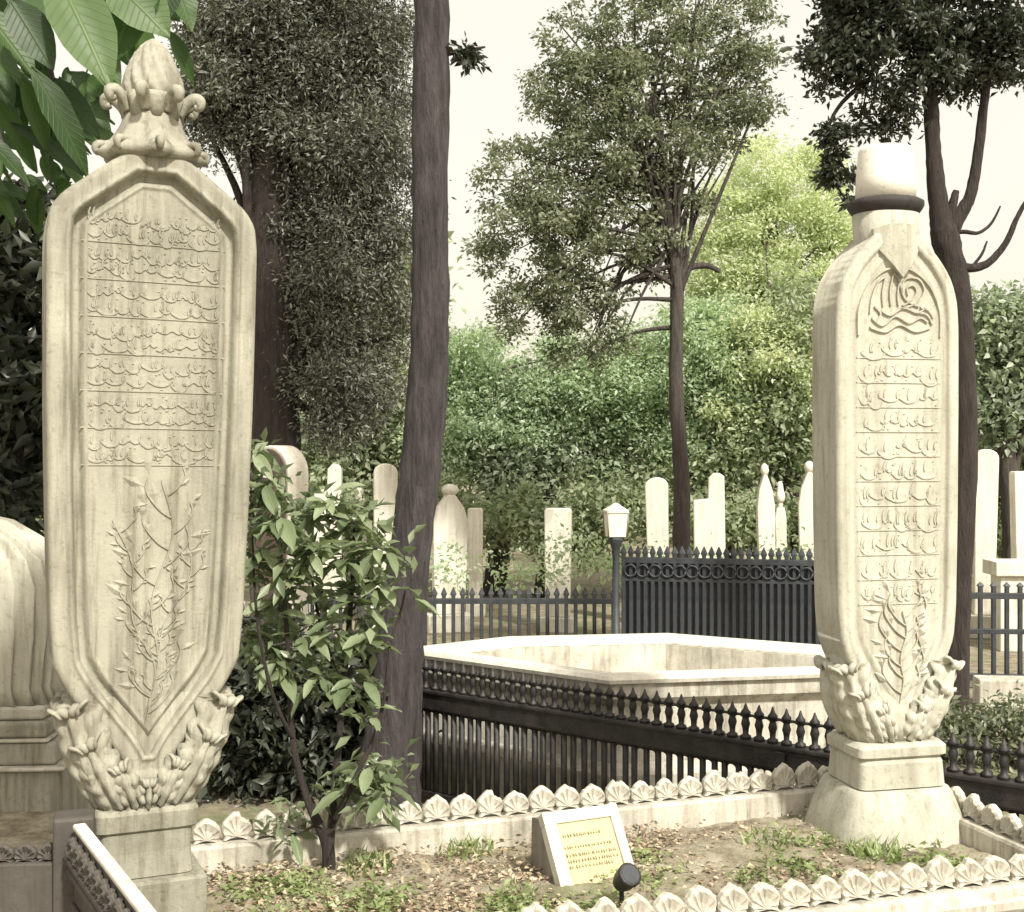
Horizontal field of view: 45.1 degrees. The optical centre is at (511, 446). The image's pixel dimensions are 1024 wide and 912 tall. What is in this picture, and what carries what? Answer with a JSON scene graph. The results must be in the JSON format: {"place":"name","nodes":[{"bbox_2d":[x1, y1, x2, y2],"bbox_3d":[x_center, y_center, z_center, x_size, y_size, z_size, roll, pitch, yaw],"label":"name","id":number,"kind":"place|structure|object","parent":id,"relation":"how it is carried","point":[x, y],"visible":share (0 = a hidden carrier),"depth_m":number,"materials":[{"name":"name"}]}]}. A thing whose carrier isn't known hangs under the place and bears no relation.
{"place":"outdoors","nodes":[
{"label":"outdoors","id":0,"kind":"place"},
{"bbox_2d":[1,0,1023,455],"label":"sky","id":1,"kind":"structure","parent":0,"point":[479,102],"materials":[{"name":"white"}]},
{"bbox_2d":[42,456,1023,840],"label":"ground","id":2,"kind":"structure","parent":0,"point":[220,810],"depth_m":13.02,"materials":[{"name":"green plant"}]},
{"bbox_2d":[0,842,52,911],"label":"grave kerb","id":3,"kind":"structure","parent":2,"relation":"on","point":[26,876],"depth_m":3.47,"materials":[{"name":"stone"}]},
{"bbox_2d":[0,811,55,849],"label":"side bed","id":4,"kind":"object","parent":2,"relation":"on","point":[18,829],"depth_m":4.78,"materials":[{"name":"soil"}]},
{"bbox_2d":[0,0,197,234],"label":"loquat tree","id":5,"kind":"object","parent":4,"relation":"on","point":[65,116],"visible":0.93,"depth_m":4.19,"materials":[{"name":"green plant"}]},
{"bbox_2d":[0,167,72,536],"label":"dark evergreen","id":6,"kind":"object","parent":2,"relation":"on","point":[21,461],"visible":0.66,"depth_m":5.78,"materials":[{"name":"green plant"}]},
{"bbox_2d":[0,517,87,811],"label":"grave monument","id":7,"kind":"object","parent":2,"relation":"on","point":[35,776],"visible":0.6,"depth_m":5.07,"materials":[{"name":"stone"}]},
{"bbox_2d":[251,445,307,633],"bbox_3d":[-1.566,0.972,8.216,0.520,1.957,0.360,0,0,38],"label":"tombstone","id":8,"kind":"object","parent":2,"relation":"on","point":[285,455],"visible":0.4,"depth_m":8.13,"materials":[{"name":"white stone"}]},
{"bbox_2d":[158,0,455,626],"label":"conifer","id":9,"kind":"object","parent":2,"relation":"on","point":[285,91],"visible":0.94,"depth_m":9.41,"materials":[{"name":"green plant"}]},
{"bbox_2d":[196,591,441,806],"bbox_3d":[-1.220,1.514,7.015,1.789,1.339,1.294,0,0,23],"label":"dark evergreen","id":10,"kind":"object","parent":2,"relation":"on","point":[256,756],"visible":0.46,"depth_m":6.73,"materials":[{"name":"green plant"}]},
{"bbox_2d":[309,464,345,613],"bbox_3d":[-2.090,1.077,14.000,0.379,1.746,0.252,0,0,0],"label":"tombstone","id":11,"kind":"object","parent":2,"relation":"on","point":[333,475],"visible":0.22,"depth_m":13.93,"materials":[{"name":"white stone"}]},
{"bbox_2d":[353,488,366,607],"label":"tombstone","id":12,"kind":"object","parent":2,"relation":"on","point":[361,498],"visible":0.23,"depth_m":14.93,"materials":[{"name":"white stone"}]},
{"bbox_2d":[371,463,397,626],"bbox_3d":[-1.385,1.067,13.402,0.321,1.766,0.252,1,0,-9],"label":"tombstone","id":13,"kind":"object","parent":2,"relation":"on","point":[385,477],"visible":0.35,"depth_m":13.33,"materials":[{"name":"white stone"}]},
{"bbox_2d":[298,210,487,574],"bbox_3d":[-2.351,-0.723,16.984,4.104,5.389,3.072,0,0,0],"label":"background tree","id":14,"kind":"object","parent":2,"relation":"on","point":[365,468],"visible":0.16,"depth_m":16.61,"materials":[{"name":"green plant"}]},
{"bbox_2d":[337,0,491,826],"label":"leaning tree","id":15,"kind":"object","parent":2,"relation":"on","point":[420,467],"visible":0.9,"depth_m":6.41,"materials":[{"name":"brown plant"}]},
{"bbox_2d":[35,395,812,550],"bbox_3d":[-0.168,0.563,24.928,37.331,4.735,5.884,0,0,0],"label":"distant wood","id":16,"kind":"object","parent":2,"relation":"on","point":[36,519],"visible":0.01,"depth_m":24.35,"materials":[{"name":"green plant"}]},
{"bbox_2d":[427,484,469,632],"bbox_3d":[-0.662,1.173,13.002,0.474,1.555,0.252,1,0,-14],"label":"tombstone","id":17,"kind":"object","parent":2,"relation":"on","point":[450,520],"visible":0.77,"depth_m":12.93,"materials":[{"name":"white stone"}]},
{"bbox_2d":[308,587,611,645],"bbox_3d":[-0.490,1.615,11.200,2.879,0.670,0.036,0,0,0],"label":"iron fence","id":18,"kind":"object","parent":2,"relation":"on","point":[519,600],"visible":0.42,"depth_m":11.18,"materials":[{"name":"metal"}]},
{"bbox_2d":[466,508,485,616],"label":"tombstone","id":19,"kind":"object","parent":2,"relation":"on","point":[475,531],"visible":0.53,"depth_m":14.13,"materials":[{"name":"white stone"}]},
{"bbox_2d":[383,310,669,595],"bbox_3d":[0.380,0.119,16.233,4.097,3.711,2.286,0,0,0],"label":"background tree","id":20,"kind":"object","parent":2,"relation":"on","point":[468,360],"visible":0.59,"depth_m":15.76,"materials":[{"name":"green plant"}]},
{"bbox_2d":[53,761,1023,911],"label":"grave enclosure","id":21,"kind":"object","parent":2,"relation":"on","point":[89,874],"visible":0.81,"depth_m":4.22,"materials":[{"name":"stone"}]},
{"bbox_2d":[206,815,995,911],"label":"grave bed","id":22,"kind":"object","parent":21,"relation":"in","point":[723,850],"visible":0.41,"depth_m":4.16,"materials":[{"name":"soil"}]},
{"bbox_2d":[42,39,256,911],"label":"tombstone","id":23,"kind":"object","parent":22,"relation":"on","point":[149,256],"visible":1,"depth_m":3.64,"materials":[{"name":"stone"}]},
{"bbox_2d":[238,427,440,869],"bbox_3d":[-0.640,0.688,4.229,0.799,1.520,0.565,0,0,0],"label":"loquat shrub","id":24,"kind":"object","parent":22,"relation":"on","point":[359,779],"visible":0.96,"depth_m":4.17,"materials":[{"name":"green plant"}]},
{"bbox_2d":[340,843,393,878],"bbox_3d":[-0.491,1.403,4.179,0.184,0.073,0.215,0,0,0],"label":"weed clump","id":25,"kind":"object","parent":22,"relation":"on","point":[369,864],"visible":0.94,"depth_m":4.18,"materials":[{"name":"green plant"}]},
{"bbox_2d":[438,831,493,860],"bbox_3d":[-0.160,1.407,4.375,0.211,0.066,0.216,0,0,0],"label":"weed clump","id":26,"kind":"object","parent":22,"relation":"on","point":[467,845],"visible":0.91,"depth_m":4.36,"materials":[{"name":"green plant"}]},
{"bbox_2d":[496,876,540,900],"bbox_3d":[0.017,1.415,3.926,0.164,0.049,0.148,0,0,-44],"label":"weed clump","id":27,"kind":"object","parent":22,"relation":"on","point":[527,889],"visible":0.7,"depth_m":3.94,"materials":[{"name":"green plant"}]},
{"bbox_2d":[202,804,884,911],"bbox_3d":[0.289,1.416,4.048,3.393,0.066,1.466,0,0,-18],"label":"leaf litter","id":28,"kind":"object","parent":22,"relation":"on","point":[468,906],"visible":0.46,"depth_m":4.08,"materials":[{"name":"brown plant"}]},
{"bbox_2d":[531,803,633,886],"bbox_3d":[0.246,1.373,4.102,0.281,0.313,0.305,0,0,-24],"label":"plaque stand","id":29,"kind":"object","parent":22,"relation":"on","point":[578,846],"visible":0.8,"depth_m":4.09,"materials":[{"name":"grey stone"}]},
{"bbox_2d":[207,818,981,911],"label":"ground cover","id":30,"kind":"object","parent":22,"relation":"on","point":[503,900],"visible":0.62,"depth_m":3.94,"materials":[{"name":"green plant"}]},
{"bbox_2d":[613,862,640,907],"bbox_3d":[0.351,1.391,3.796,0.075,0.218,0.094,0,0,-30],"label":"garden spotlight","id":31,"kind":"object","parent":22,"relation":"on","point":[627,876],"visible":0.99,"depth_m":3.77,"materials":[{"name":"black metal"}]},
{"bbox_2d":[633,853,688,870],"bbox_3d":[0.516,1.411,4.183,0.225,0.057,0.178,0,0,0],"label":"weed clump","id":32,"kind":"object","parent":22,"relation":"on","point":[660,860],"visible":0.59,"depth_m":4.17,"materials":[{"name":"green plant"}]},
{"bbox_2d":[737,823,796,852],"bbox_3d":[0.903,1.395,4.374,0.208,0.091,0.244,0,0,29],"label":"weed clump","id":33,"kind":"object","parent":22,"relation":"on","point":[748,838],"visible":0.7,"depth_m":4.38,"materials":[{"name":"green plant"}]},
{"bbox_2d":[841,830,908,862],"bbox_3d":[1.268,1.399,4.307,0.255,0.082,0.265,0,0,0],"label":"weed clump","id":34,"kind":"object","parent":22,"relation":"on","point":[872,849],"visible":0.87,"depth_m":4.28,"materials":[{"name":"green plant"}]},
{"bbox_2d":[804,143,964,850],"bbox_3d":[1.393,0.216,4.600,0.569,2.667,0.470,0,0,-13],"label":"tombstone","id":35,"kind":"object","parent":22,"relation":"on","point":[885,406],"visible":1,"depth_m":4.50,"materials":[{"name":"stone"}]},
{"bbox_2d":[923,832,943,847],"bbox_3d":[1.488,1.407,4.464,0.160,0.065,0.184,0,0,-30],"label":"weed clump","id":36,"kind":"object","parent":22,"relation":"on","point":[938,843],"visible":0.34,"depth_m":4.40,"materials":[{"name":"green plant"}]},
{"bbox_2d":[441,346,663,597],"bbox_3d":[0.387,0.344,15.990,3.267,3.260,1.832,0,0,0],"label":"background tree","id":37,"kind":"object","parent":2,"relation":"on","point":[540,468],"visible":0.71,"depth_m":15.74,"materials":[{"name":"green plant"}]},
{"bbox_2d":[540,508,573,632],"bbox_3d":[0.486,1.300,12.999,0.352,1.300,0.252,0,0,9],"label":"tombstone","id":38,"kind":"object","parent":2,"relation":"on","point":[564,517],"visible":0.66,"depth_m":12.93,"materials":[{"name":"white stone"}]},
{"bbox_2d":[602,503,628,633],"bbox_3d":[0.859,1.209,10.200,0.190,1.482,0.190,0,0,-8],"label":"lamp post","id":39,"kind":"object","parent":2,"relation":"on","point":[615,520],"visible":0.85,"depth_m":10.16,"materials":[{"name":"metal"}]},
{"bbox_2d":[246,453,1001,597],"bbox_3d":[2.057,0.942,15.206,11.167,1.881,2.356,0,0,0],"label":"undergrowth","id":40,"kind":"object","parent":2,"relation":"on","point":[740,528],"visible":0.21,"depth_m":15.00,"materials":[{"name":"green plant"}]},
{"bbox_2d":[453,0,801,557],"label":"slender tree","id":41,"kind":"object","parent":2,"relation":"on","point":[615,166],"visible":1,"depth_m":11.38,"materials":[{"name":"green plant"}]},
{"bbox_2d":[422,633,835,809],"bbox_3d":[0.690,1.550,6.902,2.473,0.800,1.510,0,0,29],"label":"stone basin","id":42,"kind":"object","parent":2,"relation":"on","point":[778,676],"visible":0.49,"depth_m":6.56,"materials":[{"name":"stone"}]},
{"bbox_2d":[251,641,1023,817],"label":"iron railing","id":43,"kind":"object","parent":2,"relation":"on","point":[1003,791],"visible":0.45,"depth_m":5.99,"materials":[{"name":"black metal"}]},
{"bbox_2d":[645,477,668,556],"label":"tombstone","id":44,"kind":"object","parent":2,"relation":"on","point":[656,502],"visible":0.38,"depth_m":13.14,"materials":[{"name":"white stone"}]},
{"bbox_2d":[575,283,810,558],"bbox_3d":[2.518,-0.056,15.776,3.473,4.059,2.285,0,0,0],"label":"background tree","id":45,"kind":"object","parent":2,"relation":"on","point":[654,388],"visible":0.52,"depth_m":15.38,"materials":[{"name":"green plant"}]},
{"bbox_2d":[693,473,724,557],"bbox_3d":[2.084,1.116,13.001,0.406,1.668,0.252,-1,0,7],"label":"tombstone","id":46,"kind":"object","parent":2,"relation":"on","point":[708,515],"visible":0.47,"depth_m":12.93,"materials":[{"name":"white stone"}]},
{"bbox_2d":[620,255,820,559],"bbox_3d":[3.057,-0.234,15.430,3.028,4.416,2.178,0,0,-18],"label":"background tree","id":47,"kind":"object","parent":2,"relation":"on","point":[792,458],"visible":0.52,"depth_m":15.21,"materials":[{"name":"green plant"}]},
{"bbox_2d":[620,545,820,644],"bbox_3d":[2.029,1.400,10.395,2.236,1.100,0.067,0,0,11],"label":"iron fence","id":48,"kind":"object","parent":2,"relation":"on","point":[771,598],"visible":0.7,"depth_m":10.44,"materials":[{"name":"metal"}]},
{"bbox_2d":[651,124,858,557],"bbox_3d":[3.489,-1.244,16.311,3.161,6.440,3.717,0,0,0],"label":"background tree","id":49,"kind":"object","parent":2,"relation":"on","point":[770,206],"visible":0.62,"depth_m":16.48,"materials":[{"name":"green plant"}]},
{"bbox_2d":[756,463,774,558],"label":"tombstone","id":50,"kind":"object","parent":2,"relation":"on","point":[765,515],"visible":0.56,"depth_m":13.13,"materials":[{"name":"white stone"}]},
{"bbox_2d":[775,481,786,558],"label":"tombstone","id":51,"kind":"object","parent":2,"relation":"on","point":[780,523],"visible":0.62,"depth_m":14.54,"materials":[{"name":"white stone"}]},
{"bbox_2d":[798,461,813,559],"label":"tombstone","id":52,"kind":"object","parent":2,"relation":"on","point":[805,511],"visible":0.45,"depth_m":13.34,"materials":[{"name":"white stone"}]},
{"bbox_2d":[779,0,1023,735],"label":"forked tree","id":53,"kind":"object","parent":2,"relation":"on","point":[976,52],"visible":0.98,"depth_m":8.33,"materials":[{"name":"green plant"}]},
{"bbox_2d":[932,680,1023,773],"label":"hedge","id":54,"kind":"object","parent":2,"relation":"on","point":[1011,723],"visible":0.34,"depth_m":7.53,"materials":[{"name":"green plant"}]},
{"bbox_2d":[970,449,998,638],"bbox_3d":[4.830,0.988,12.597,0.289,1.924,0.252,1,0,11],"label":"tombstone","id":55,"kind":"object","parent":2,"relation":"on","point":[985,542],"visible":0.57,"depth_m":12.53,"materials":[{"name":"white stone"}]},
{"bbox_2d":[969,274,1023,558],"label":"background tree","id":56,"kind":"object","parent":2,"relation":"on","point":[998,320],"visible":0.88,"depth_m":13.77,"materials":[{"name":"green plant"}]},
{"bbox_2d":[969,582,1023,689],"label":"iron fence","id":57,"kind":"object","parent":2,"relation":"on","point":[980,595],"visible":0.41,"depth_m":9.85,"materials":[{"name":"metal"}]},
{"bbox_2d":[973,675,1023,707],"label":"stone kerb","id":58,"kind":"structure","parent":2,"relation":"on","point":[992,684],"depth_m":9.19,"materials":[{"name":"stone"}]},
{"bbox_2d":[978,428,1023,549],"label":"background tree","id":59,"kind":"object","parent":2,"relation":"on","point":[999,497],"visible":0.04,"depth_m":14.72,"materials":[{"name":"plant"}]},
{"bbox_2d":[983,559,1023,651],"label":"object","id":60,"kind":"object","parent":2,"relation":"on","point":[1001,572],"visible":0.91,"depth_m":11.70,"materials":[{"name":"white stone"}]},
{"bbox_2d":[1009,471,1023,558],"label":"tombstone","id":61,"kind":"object","parent":60,"relation":"on","point":[1016,487],"visible":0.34,"depth_m":12.53,"materials":[{"name":"white stone"}]}
]}

